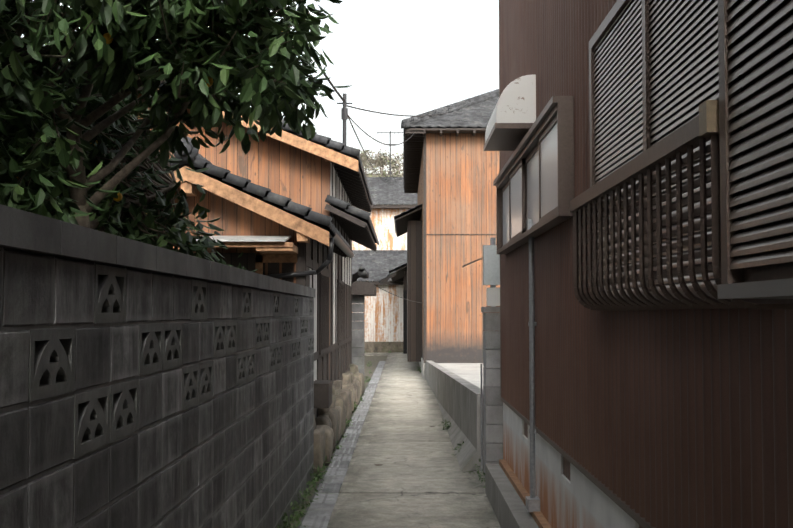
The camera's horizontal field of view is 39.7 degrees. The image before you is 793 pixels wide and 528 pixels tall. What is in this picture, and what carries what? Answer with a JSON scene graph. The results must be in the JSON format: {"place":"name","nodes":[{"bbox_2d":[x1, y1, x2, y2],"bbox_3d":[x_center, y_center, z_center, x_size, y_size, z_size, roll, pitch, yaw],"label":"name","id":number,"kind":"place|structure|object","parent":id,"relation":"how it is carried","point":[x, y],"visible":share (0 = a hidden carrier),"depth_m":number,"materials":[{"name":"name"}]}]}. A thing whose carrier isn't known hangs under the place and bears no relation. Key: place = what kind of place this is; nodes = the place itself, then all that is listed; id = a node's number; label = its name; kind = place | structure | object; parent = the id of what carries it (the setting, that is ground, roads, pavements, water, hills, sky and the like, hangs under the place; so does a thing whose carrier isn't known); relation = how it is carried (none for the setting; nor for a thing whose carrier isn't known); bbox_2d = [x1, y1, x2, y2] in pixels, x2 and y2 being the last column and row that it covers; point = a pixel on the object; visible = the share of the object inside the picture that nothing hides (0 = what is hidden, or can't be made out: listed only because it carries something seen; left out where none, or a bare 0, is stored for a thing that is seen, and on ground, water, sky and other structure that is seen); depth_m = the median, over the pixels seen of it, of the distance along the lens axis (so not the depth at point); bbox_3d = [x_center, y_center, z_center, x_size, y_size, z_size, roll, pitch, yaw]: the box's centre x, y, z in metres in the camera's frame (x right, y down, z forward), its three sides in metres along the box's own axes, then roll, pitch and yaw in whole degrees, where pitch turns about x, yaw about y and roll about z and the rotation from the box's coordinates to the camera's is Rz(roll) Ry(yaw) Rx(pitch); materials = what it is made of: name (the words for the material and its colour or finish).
{"place":"outdoors","nodes":[
{"label":"outdoors","id":0,"kind":"place"},
{"bbox_2d":[0,0,351,264],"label":"citrus tree","id":1,"kind":"object","parent":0,"point":[144,57],"depth_m":6.86,"materials":[{"name":"green plant"}]},
{"bbox_2d":[12,12,282,213],"bbox_3d":[-2.176,-1.297,7.395,2.946,2.559,3.826,-1,-3,23],"label":"citrus tree fruit","id":2,"kind":"object","parent":1,"relation":"attached to","point":[107,36],"visible":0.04,"depth_m":6.79,"materials":[{"name":"orange food"}]},
{"bbox_2d":[161,181,296,282],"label":"wooden wall","id":3,"kind":"structure","parent":0,"point":[235,219],"depth_m":12.38,"materials":[{"name":"brown wood"}]},
{"bbox_2d":[138,93,329,379],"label":"wooden wall","id":4,"kind":"structure","parent":0,"point":[297,175],"depth_m":16.63,"materials":[{"name":"brown wood"}]},
{"bbox_2d":[229,252,257,271],"bbox_3d":[-1.842,0.287,9.934,1.588,0.884,1.906,0,-3,0],"label":"garden shrub","id":5,"kind":"object","parent":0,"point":[240,266],"depth_m":9.96,"materials":[{"name":"green plant"}]},
{"bbox_2d":[136,89,357,171],"bbox_3d":[-4.012,-2.122,16.450,6.900,1.550,0.450,0,-3,0],"label":"bargeboard","id":6,"kind":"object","parent":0,"point":[328,154],"visible":0.38,"depth_m":16.19,"materials":[{"name":"brown wood"}]},
{"bbox_2d":[169,166,328,285],"bbox_3d":[-2.312,0.476,12.037,3.150,3.110,0.740,0,-3,0],"label":"annex","id":7,"kind":"object","parent":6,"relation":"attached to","point":[279,252],"depth_m":12.05,"materials":[{"name":"brown wood"}]},
{"bbox_2d":[194,253,255,271],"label":"annex lower boards","id":8,"kind":"object","parent":7,"relation":"attached to","point":[246,261],"visible":0.14,"depth_m":12.35,"materials":[{"name":"black wood"}]},
{"bbox_2d":[167,136,350,248],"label":"roof tiles","id":9,"kind":"object","parent":7,"relation":"on","point":[266,195],"visible":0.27,"depth_m":12.05,"materials":[{"name":"grey ceramic"}]},
{"bbox_2d":[183,165,346,257],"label":"annex soffit","id":10,"kind":"structure","parent":7,"relation":"attached to","point":[337,250],"depth_m":15.06,"materials":[{"name":"brown wood"}]},
{"bbox_2d":[266,233,353,278],"bbox_3d":[-1.165,0.942,14.246,1.033,2.374,4.550,0,-3,0],"label":"gutter pipe","id":11,"kind":"object","parent":7,"relation":"attached to","point":[336,239],"visible":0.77,"depth_m":12.28,"materials":[{"name":"grey metal"}]},
{"bbox_2d":[208,98,373,206],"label":"roof tiles","id":12,"kind":"object","parent":6,"relation":"on","point":[336,146],"visible":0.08,"depth_m":16.21,"materials":[{"name":"grey tile"}]},
{"bbox_2d":[337,93,351,143],"bbox_3d":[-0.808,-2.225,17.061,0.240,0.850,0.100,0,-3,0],"label":"utility pole","id":13,"kind":"object","parent":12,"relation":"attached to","point":[344,113],"visible":0.88,"depth_m":17.03,"materials":[{"name":"black concrete"}]},
{"bbox_2d":[324,204,376,251],"bbox_3d":[-0.735,-0.574,19.438,0.635,0.362,6.355,0,-3,0],"label":"roof eave","id":14,"kind":"object","parent":6,"relation":"attached to","point":[356,230],"visible":0.9,"depth_m":17.65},
{"bbox_2d":[325,195,378,244],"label":"house pent roof tiles","id":15,"kind":"object","parent":6,"relation":"attached to","point":[349,209],"visible":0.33,"depth_m":16.25,"materials":[{"name":"grey tile"}]},
{"bbox_2d":[333,162,371,212],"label":"roof soffit","id":16,"kind":"structure","parent":6,"relation":"attached to","point":[354,185],"depth_m":19.60,"materials":[{"name":"brown wood"}]},
{"bbox_2d":[21,0,498,173],"label":"sky","id":17,"kind":"structure","parent":0,"point":[398,57],"materials":[{"name":"white"}]},
{"bbox_2d":[288,356,386,527],"bbox_3d":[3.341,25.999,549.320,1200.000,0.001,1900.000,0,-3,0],"label":"ground","id":18,"kind":"structure","parent":0,"point":[374,360],"depth_m":32.67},
{"bbox_2d":[0,250,313,527],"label":"block wall","id":19,"kind":"structure","parent":18,"relation":"on","point":[117,469],"depth_m":4.32,"materials":[{"name":"concrete"}]},
{"bbox_2d":[29,328,74,401],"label":"screen block","id":20,"kind":"structure","parent":19,"relation":"on","point":[52,363],"depth_m":3.06,"materials":[{"name":"concrete"}]},
{"bbox_2d":[74,386,109,458],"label":"screen block","id":21,"kind":"structure","parent":19,"relation":"on","point":[92,420],"depth_m":3.45,"materials":[{"name":"concrete"}]},
{"bbox_2d":[94,264,126,323],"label":"screen block","id":22,"kind":"structure","parent":19,"relation":"on","point":[110,295],"depth_m":3.67,"materials":[{"name":"concrete"}]},
{"bbox_2d":[110,379,138,442],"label":"screen block","id":23,"kind":"structure","parent":19,"relation":"on","point":[124,408],"depth_m":3.86,"materials":[{"name":"concrete"}]},
{"bbox_2d":[139,324,162,375],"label":"screen block","id":24,"kind":"structure","parent":19,"relation":"on","point":[150,348],"depth_m":4.26,"materials":[{"name":"concrete"}]},
{"bbox_2d":[0,247,313,527],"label":"mortar joints","id":25,"kind":"object","parent":19,"relation":"attached to","point":[27,480],"visible":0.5,"depth_m":4.07,"materials":[{"name":"grey concrete"}]},
{"bbox_2d":[0,204,315,297],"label":"wall coping","id":26,"kind":"object","parent":19,"relation":"attached to","point":[23,231],"visible":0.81,"depth_m":3.64,"materials":[{"name":"grey concrete"}]},
{"bbox_2d":[163,323,182,369],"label":"screen block","id":27,"kind":"structure","parent":19,"relation":"on","point":[172,343],"depth_m":4.66,"materials":[{"name":"concrete"}]},
{"bbox_2d":[182,364,198,410],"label":"screen block","id":28,"kind":"structure","parent":19,"relation":"on","point":[190,386],"depth_m":5.05,"materials":[{"name":"concrete"}]},
{"bbox_2d":[191,279,206,319],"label":"screen block","id":29,"kind":"structure","parent":19,"relation":"on","point":[198,299],"depth_m":5.27,"materials":[{"name":"concrete"}]},
{"bbox_2d":[199,360,212,402],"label":"screen block","id":30,"kind":"structure","parent":19,"relation":"on","point":[205,380],"depth_m":5.45,"materials":[{"name":"concrete"}]},
{"bbox_2d":[213,321,225,357],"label":"screen block","id":31,"kind":"structure","parent":19,"relation":"on","point":[219,338],"depth_m":5.85,"materials":[{"name":"concrete"}]},
{"bbox_2d":[226,320,236,354],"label":"screen block","id":32,"kind":"structure","parent":19,"relation":"on","point":[231,336],"depth_m":6.26,"materials":[{"name":"concrete"}]},
{"bbox_2d":[237,352,246,385],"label":"screen block","id":33,"kind":"structure","parent":19,"relation":"on","point":[241,366],"depth_m":6.65,"materials":[{"name":"concrete"}]},
{"bbox_2d":[242,287,250,317],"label":"screen block","id":34,"kind":"structure","parent":19,"relation":"on","point":[246,302],"depth_m":6.86,"materials":[{"name":"concrete"}]},
{"bbox_2d":[246,350,254,381],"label":"screen block","id":35,"kind":"structure","parent":19,"relation":"on","point":[250,369],"depth_m":7.04,"materials":[{"name":"concrete"}]},
{"bbox_2d":[255,319,262,347],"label":"screen block","id":36,"kind":"structure","parent":19,"relation":"on","point":[258,332],"depth_m":7.46,"materials":[{"name":"concrete"}]},
{"bbox_2d":[263,319,269,345],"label":"screen block","id":37,"kind":"structure","parent":19,"relation":"on","point":[266,331],"depth_m":7.87,"materials":[{"name":"concrete"}]},
{"bbox_2d":[269,344,275,371],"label":"screen block","id":38,"kind":"structure","parent":19,"relation":"on","point":[272,357],"depth_m":8.29,"materials":[{"name":"concrete"}]},
{"bbox_2d":[273,292,278,316],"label":"screen block","id":39,"kind":"structure","parent":19,"relation":"on","point":[275,304],"depth_m":8.46,"materials":[{"name":"concrete"}]},
{"bbox_2d":[276,343,281,368],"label":"screen block","id":40,"kind":"structure","parent":19,"relation":"on","point":[278,355],"depth_m":8.68,"materials":[{"name":"concrete"}]},
{"bbox_2d":[282,318,286,340],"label":"screen block","id":41,"kind":"structure","parent":19,"relation":"on","point":[284,329],"depth_m":9.06,"materials":[{"name":"concrete"}]},
{"bbox_2d":[287,318,291,339],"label":"screen block","id":42,"kind":"structure","parent":19,"relation":"on","point":[289,328],"depth_m":9.46,"materials":[{"name":"concrete"}]},
{"bbox_2d":[292,339,295,361],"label":"screen block","id":43,"kind":"structure","parent":19,"relation":"on","point":[293,350],"depth_m":9.84,"materials":[{"name":"concrete"}]},
{"bbox_2d":[294,295,298,315],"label":"screen block","id":44,"kind":"structure","parent":19,"relation":"on","point":[296,302],"depth_m":10.08,"materials":[{"name":"concrete"}]},
{"bbox_2d":[296,338,299,359],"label":"screen block","id":45,"kind":"structure","parent":19,"relation":"on","point":[297,348],"depth_m":10.24,"materials":[{"name":"concrete"}]},
{"bbox_2d":[300,317,303,336],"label":"screen block","id":46,"kind":"structure","parent":19,"relation":"on","point":[301,326],"depth_m":10.65,"materials":[{"name":"concrete"}]},
{"bbox_2d":[304,317,307,335],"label":"screen block","id":47,"kind":"structure","parent":19,"relation":"on","point":[305,326],"depth_m":11.05,"materials":[{"name":"concrete"}]},
{"bbox_2d":[307,336,310,354],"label":"screen block","id":48,"kind":"structure","parent":19,"relation":"on","point":[309,344],"depth_m":11.48,"materials":[{"name":"concrete"}]},
{"bbox_2d":[309,298,312,315],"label":"screen block","id":49,"kind":"structure","parent":19,"relation":"on","point":[310,306],"depth_m":11.70,"materials":[{"name":"concrete"}]},
{"bbox_2d":[311,335,313,352],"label":"screen block","id":50,"kind":"structure","parent":19,"relation":"on","point":[312,343],"depth_m":11.86,"materials":[{"name":"concrete"}]},
{"bbox_2d":[307,164,350,416],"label":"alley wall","id":51,"kind":"structure","parent":18,"relation":"on","point":[320,263],"depth_m":17.74,"materials":[{"name":"brown wood"}]},
{"bbox_2d":[305,162,351,416],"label":"wooden posts","id":52,"kind":"object","parent":51,"relation":"attached to","point":[322,393],"visible":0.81,"depth_m":15.66,"materials":[{"name":"brown wood"}]},
{"bbox_2d":[309,162,350,380],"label":"house wall","id":53,"kind":"structure","parent":51,"relation":"attached to","point":[315,298],"depth_m":17.40,"materials":[{"name":"black wood"}]},
{"bbox_2d":[313,363,364,473],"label":"boulders","id":54,"kind":"object","parent":18,"relation":"on","point":[330,424],"visible":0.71,"depth_m":15.05,"materials":[{"name":"beige stone"}]},
{"bbox_2d":[297,362,384,527],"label":"gutter channel","id":55,"kind":"object","parent":18,"relation":"on","point":[312,498],"visible":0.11,"depth_m":12.53,"materials":[{"name":"grey concrete"}]},
{"bbox_2d":[300,361,385,527],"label":"gutter covers","id":56,"kind":"object","parent":55,"relation":"on","point":[320,511],"visible":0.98,"depth_m":12.53,"materials":[{"name":"grey concrete"}]},
{"bbox_2d":[352,209,407,249],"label":"tall walls","id":57,"kind":"structure","parent":18,"relation":"on","point":[384,226],"depth_m":58.08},
{"bbox_2d":[352,205,416,208],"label":"eave","id":58,"kind":"object","parent":57,"relation":"attached to","point":[393,206],"depth_m":57.58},
{"bbox_2d":[366,177,417,204],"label":"tall roof tiles","id":59,"kind":"object","parent":57,"relation":"on","point":[385,193],"visible":0.23,"depth_m":59.22,"materials":[{"name":"grey tile"}]},
{"bbox_2d":[377,131,402,183],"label":"tv antenna","id":60,"kind":"object","parent":59,"relation":"on","point":[390,132],"visible":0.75,"depth_m":60.78,"materials":[{"name":"black metal"}]},
{"bbox_2d":[437,363,483,387],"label":"raised yard","id":61,"kind":"structure","parent":18,"relation":"on","point":[470,372],"depth_m":25.70,"materials":[{"name":"concrete"}]},
{"bbox_2d":[524,421,641,527],"bbox_3d":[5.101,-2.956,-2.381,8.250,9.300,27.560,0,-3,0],"label":"vents","id":62,"kind":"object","parent":18,"relation":"on","point":[566,468],"depth_m":6.96,"materials":[{"name":"black metal"}]},
{"bbox_2d":[485,75,535,142],"bbox_3d":[0.911,-1.224,8.874,0.305,0.370,1.150,0,-3,0],"label":"awning","id":63,"kind":"object","parent":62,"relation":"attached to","point":[516,102],"visible":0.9,"depth_m":8.30,"materials":[{"name":"white metal"}]},
{"bbox_2d":[484,123,532,150],"bbox_3d":[0.906,-1.020,8.865,0.315,0.040,1.158,0,-3,0],"label":"vent hood","id":64,"kind":"object","parent":63,"relation":"attached to","point":[506,137],"visible":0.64,"depth_m":8.67,"materials":[{"name":"grey metal"}]},
{"bbox_2d":[526,219,539,511],"bbox_3d":[1.015,0.748,8.211,0.090,2.170,0.160,0,-3,0],"label":"drainpipe","id":65,"kind":"object","parent":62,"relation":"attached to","point":[532,502],"depth_m":8.19,"materials":[{"name":"grey metal"}]},
{"bbox_2d":[493,96,573,253],"bbox_3d":[0.997,-0.542,8.568,0.130,0.710,4.260,0,-3,0],"label":"window frame","id":66,"kind":"object","parent":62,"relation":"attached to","point":[559,110],"visible":0.83,"depth_m":7.18,"materials":[{"name":"brown metal"}]},
{"bbox_2d":[503,123,557,244],"bbox_3d":[1.007,-0.522,8.567,0.034,0.520,4.130,0,-3,0],"label":"window glass","id":67,"kind":"object","parent":66,"relation":"attached to","point":[549,174],"visible":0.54,"depth_m":8.01,"materials":[{"name":"white glass"}]},
{"bbox_2d":[503,403,638,527],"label":"concrete foundation","id":68,"kind":"object","parent":62,"relation":"attached to","point":[579,499],"visible":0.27,"depth_m":7.26,"materials":[{"name":"grey concrete"}]},
{"bbox_2d":[589,0,718,300],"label":"louvre panel frame","id":69,"kind":"object","parent":62,"relation":"attached to","point":[618,7],"visible":0.25,"depth_m":4.27,"materials":[{"name":"grey metal"}]},
{"bbox_2d":[594,0,718,295],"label":"louvre slats","id":70,"kind":"object","parent":69,"relation":"in","point":[699,279],"visible":0.44,"depth_m":4.08,"materials":[{"name":"grey metal"}]},
{"bbox_2d":[570,115,792,310],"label":"window guard","id":71,"kind":"object","parent":62,"relation":"attached to","point":[677,144],"visible":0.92,"depth_m":3.03,"materials":[{"name":"brown metal"}]},
{"bbox_2d":[699,100,718,136],"bbox_3d":[0.702,-0.318,2.399,0.065,0.070,0.060,0,-3,0],"label":"railing end cap","id":72,"kind":"object","parent":71,"relation":"attached to","point":[708,118],"visible":0.57,"depth_m":2.37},
{"bbox_2d":[718,0,792,283],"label":"louvre box","id":73,"kind":"object","parent":62,"relation":"attached to","point":[765,272],"depth_m":2.28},
{"bbox_2d":[717,278,792,298],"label":"window sill","id":74,"kind":"structure","parent":73,"relation":"attached to","point":[776,289],"depth_m":2.09,"materials":[{"name":"grey metal"}]},
{"bbox_2d":[727,0,792,269],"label":"louvre box slats","id":75,"kind":"object","parent":73,"relation":"attached to","point":[775,256],"visible":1,"depth_m":2.09,"materials":[{"name":"grey metal"}]},
{"bbox_2d":[781,309,792,527],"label":"corrugated wall","id":76,"kind":"structure","parent":62,"relation":"attached to","point":[787,352],"depth_m":2.85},
{"bbox_2d":[352,295,364,374],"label":"gate pillar","id":77,"kind":"structure","parent":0,"point":[358,331],"depth_m":24.91,"materials":[{"name":"grey concrete"}]},
{"bbox_2d":[352,284,375,295],"bbox_3d":[-0.779,0.620,25.870,0.550,0.240,2.350,0,-3,0],"label":"fascia board","id":78,"kind":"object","parent":77,"relation":"on","point":[365,289],"depth_m":24.70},
{"bbox_2d":[352,266,396,284],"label":"roof ridge tiles","id":79,"kind":"object","parent":77,"relation":"on","point":[363,272],"visible":0.77,"depth_m":25.17,"materials":[{"name":"grey tile"}]},
{"bbox_2d":[352,285,403,341],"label":"shed walls","id":80,"kind":"structure","parent":0,"point":[383,312],"depth_m":49.89,"materials":[{"name":"white metal"}]},
{"bbox_2d":[352,281,403,284],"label":"roof eave edge","id":81,"kind":"object","parent":80,"relation":"attached to","point":[384,283],"depth_m":49.51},
{"bbox_2d":[352,250,406,281],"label":"shed roof tiles","id":82,"kind":"object","parent":80,"relation":"on","point":[377,265],"visible":0.27,"depth_m":51.52,"materials":[{"name":"grey tile"}]},
{"bbox_2d":[365,342,402,352],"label":"wall base","id":83,"kind":"object","parent":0,"point":[382,347],"depth_m":49.43,"materials":[{"name":"grey concrete"}]},
{"bbox_2d":[358,148,413,204],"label":"hill trees","id":84,"kind":"object","parent":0,"point":[379,161],"materials":[{"name":"green plant"}]},
{"bbox_2d":[403,290,406,353],"bbox_3d":[0.515,2.107,39.870,0.530,2.300,0.030,0,-3,0],"label":"wooden post","id":85,"kind":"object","parent":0,"point":[405,322],"depth_m":39.86,"materials":[{"name":"black wood"}]},
{"bbox_2d":[327,353,500,527],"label":"path slabs","id":86,"kind":"structure","parent":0,"point":[418,478],"depth_m":12.35,"materials":[{"name":"grey concrete"}]},
{"bbox_2d":[277,351,484,527],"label":"weeds","id":87,"kind":"object","parent":86,"relation":"on","point":[314,484],"visible":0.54,"depth_m":11.09,"materials":[{"name":"green plant"}]},
{"bbox_2d":[426,361,483,470],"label":"wall","id":88,"kind":"structure","parent":86,"relation":"on","point":[458,399],"depth_m":14.93,"materials":[{"name":"concrete"}]},
{"bbox_2d":[481,307,502,476],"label":"pillar","id":89,"kind":"structure","parent":86,"relation":"on","point":[493,428],"depth_m":11.80,"materials":[{"name":"grey concrete"}]},
{"bbox_2d":[480,238,495,471],"bbox_3d":[0.999,0.966,11.904,0.057,2.520,0.330,-1,-3,28],"label":"meter pole","id":90,"kind":"object","parent":89,"relation":"attached to","point":[492,241],"visible":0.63,"depth_m":11.74,"materials":[{"name":"grey metal"}]},
{"bbox_2d":[483,245,499,284],"bbox_3d":[1.047,0.013,11.979,0.200,0.430,0.135,0,-3,0],"label":"meter box","id":91,"kind":"object","parent":90,"relation":"attached to","point":[491,266],"visible":0.71,"depth_m":11.92,"materials":[{"name":"grey metal"}]},
{"bbox_2d":[462,257,482,266],"bbox_3d":[0.838,-0.021,12.050,0.210,0.105,0.300,0,-3,0],"label":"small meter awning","id":92,"kind":"object","parent":91,"relation":"attached to","point":[472,262],"visible":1,"depth_m":11.90,"materials":[{"name":"brown wood"}]},
{"bbox_2d":[487,288,499,305],"bbox_3d":[1.062,0.357,11.950,0.160,0.200,0.038,0,-3,0],"label":"meter box","id":93,"kind":"object","parent":90,"relation":"attached to","point":[493,296],"visible":0.92,"depth_m":11.94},
{"bbox_2d":[485,464,538,527],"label":"ledge","id":94,"kind":"object","parent":86,"relation":"on","point":[507,504],"visible":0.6,"depth_m":9.16,"materials":[{"name":"concrete"}]},
{"bbox_2d":[499,459,551,527],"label":"ledge strip","id":95,"kind":"object","parent":94,"relation":"on","point":[539,518],"visible":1,"depth_m":9.09,"materials":[{"name":"brown wood"}]},
{"bbox_2d":[417,149,423,360],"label":"storehouse side wall","id":96,"kind":"structure","parent":0,"point":[420,193],"depth_m":32.78,"materials":[{"name":"brown wood"}]},
{"bbox_2d":[293,22,459,302],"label":"overhead wires","id":97,"kind":"object","parent":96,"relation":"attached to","point":[335,89],"visible":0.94,"depth_m":20.92,"materials":[{"name":"black rubber"}]},
{"bbox_2d":[404,221,421,361],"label":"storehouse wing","id":98,"kind":"structure","parent":96,"relation":"attached to","point":[413,280],"depth_m":33.44,"materials":[{"name":"brown wood"}]},
{"bbox_2d":[391,207,421,281],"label":"storehouse wing roof boards","id":99,"kind":"object","parent":98,"relation":"on","point":[402,223],"visible":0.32,"depth_m":35.88,"materials":[{"name":"brown wood"}]},
{"bbox_2d":[389,204,421,279],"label":"storehouse wing roofs","id":100,"kind":"structure","parent":99,"relation":"on","point":[400,215],"depth_m":33.83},
{"bbox_2d":[418,358,425,378],"bbox_3d":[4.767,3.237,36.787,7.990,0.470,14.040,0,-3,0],"label":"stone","id":101,"kind":"object","parent":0,"point":[422,364],"visible":0.07,"depth_m":29.81,"materials":[{"name":"grey stone"}]},
{"bbox_2d":[426,133,499,362],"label":"wooden wall","id":102,"kind":"structure","parent":0,"point":[462,171],"depth_m":29.98,"materials":[{"name":"brown wood"}]},
{"bbox_2d":[404,128,485,192],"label":"roof eaves","id":103,"kind":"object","parent":102,"relation":"attached to","point":[413,148],"depth_m":32.36,"materials":[{"name":"brown wood"}]},
{"bbox_2d":[401,89,498,188],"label":"storehouse roof tiles","id":104,"kind":"object","parent":103,"relation":"on","point":[475,111],"visible":0.21,"depth_m":30.50,"materials":[{"name":"grey tile"}]},
{"bbox_2d":[423,134,496,362],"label":"wall trim","id":105,"kind":"structure","parent":102,"relation":"attached to","point":[425,251],"depth_m":29.96,"materials":[{"name":"brown wood"}]},
{"bbox_2d":[500,0,783,527],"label":"wall siding","id":106,"kind":"object","parent":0,"point":[665,418],"visible":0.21,"depth_m":4.83,"materials":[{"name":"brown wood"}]},
{"bbox_2d":[499,0,655,527],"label":"building trim","id":107,"kind":"structure","parent":106,"relation":"attached to","point":[636,517],"depth_m":6.35,"materials":[{"name":"brown wood"}]}
]}

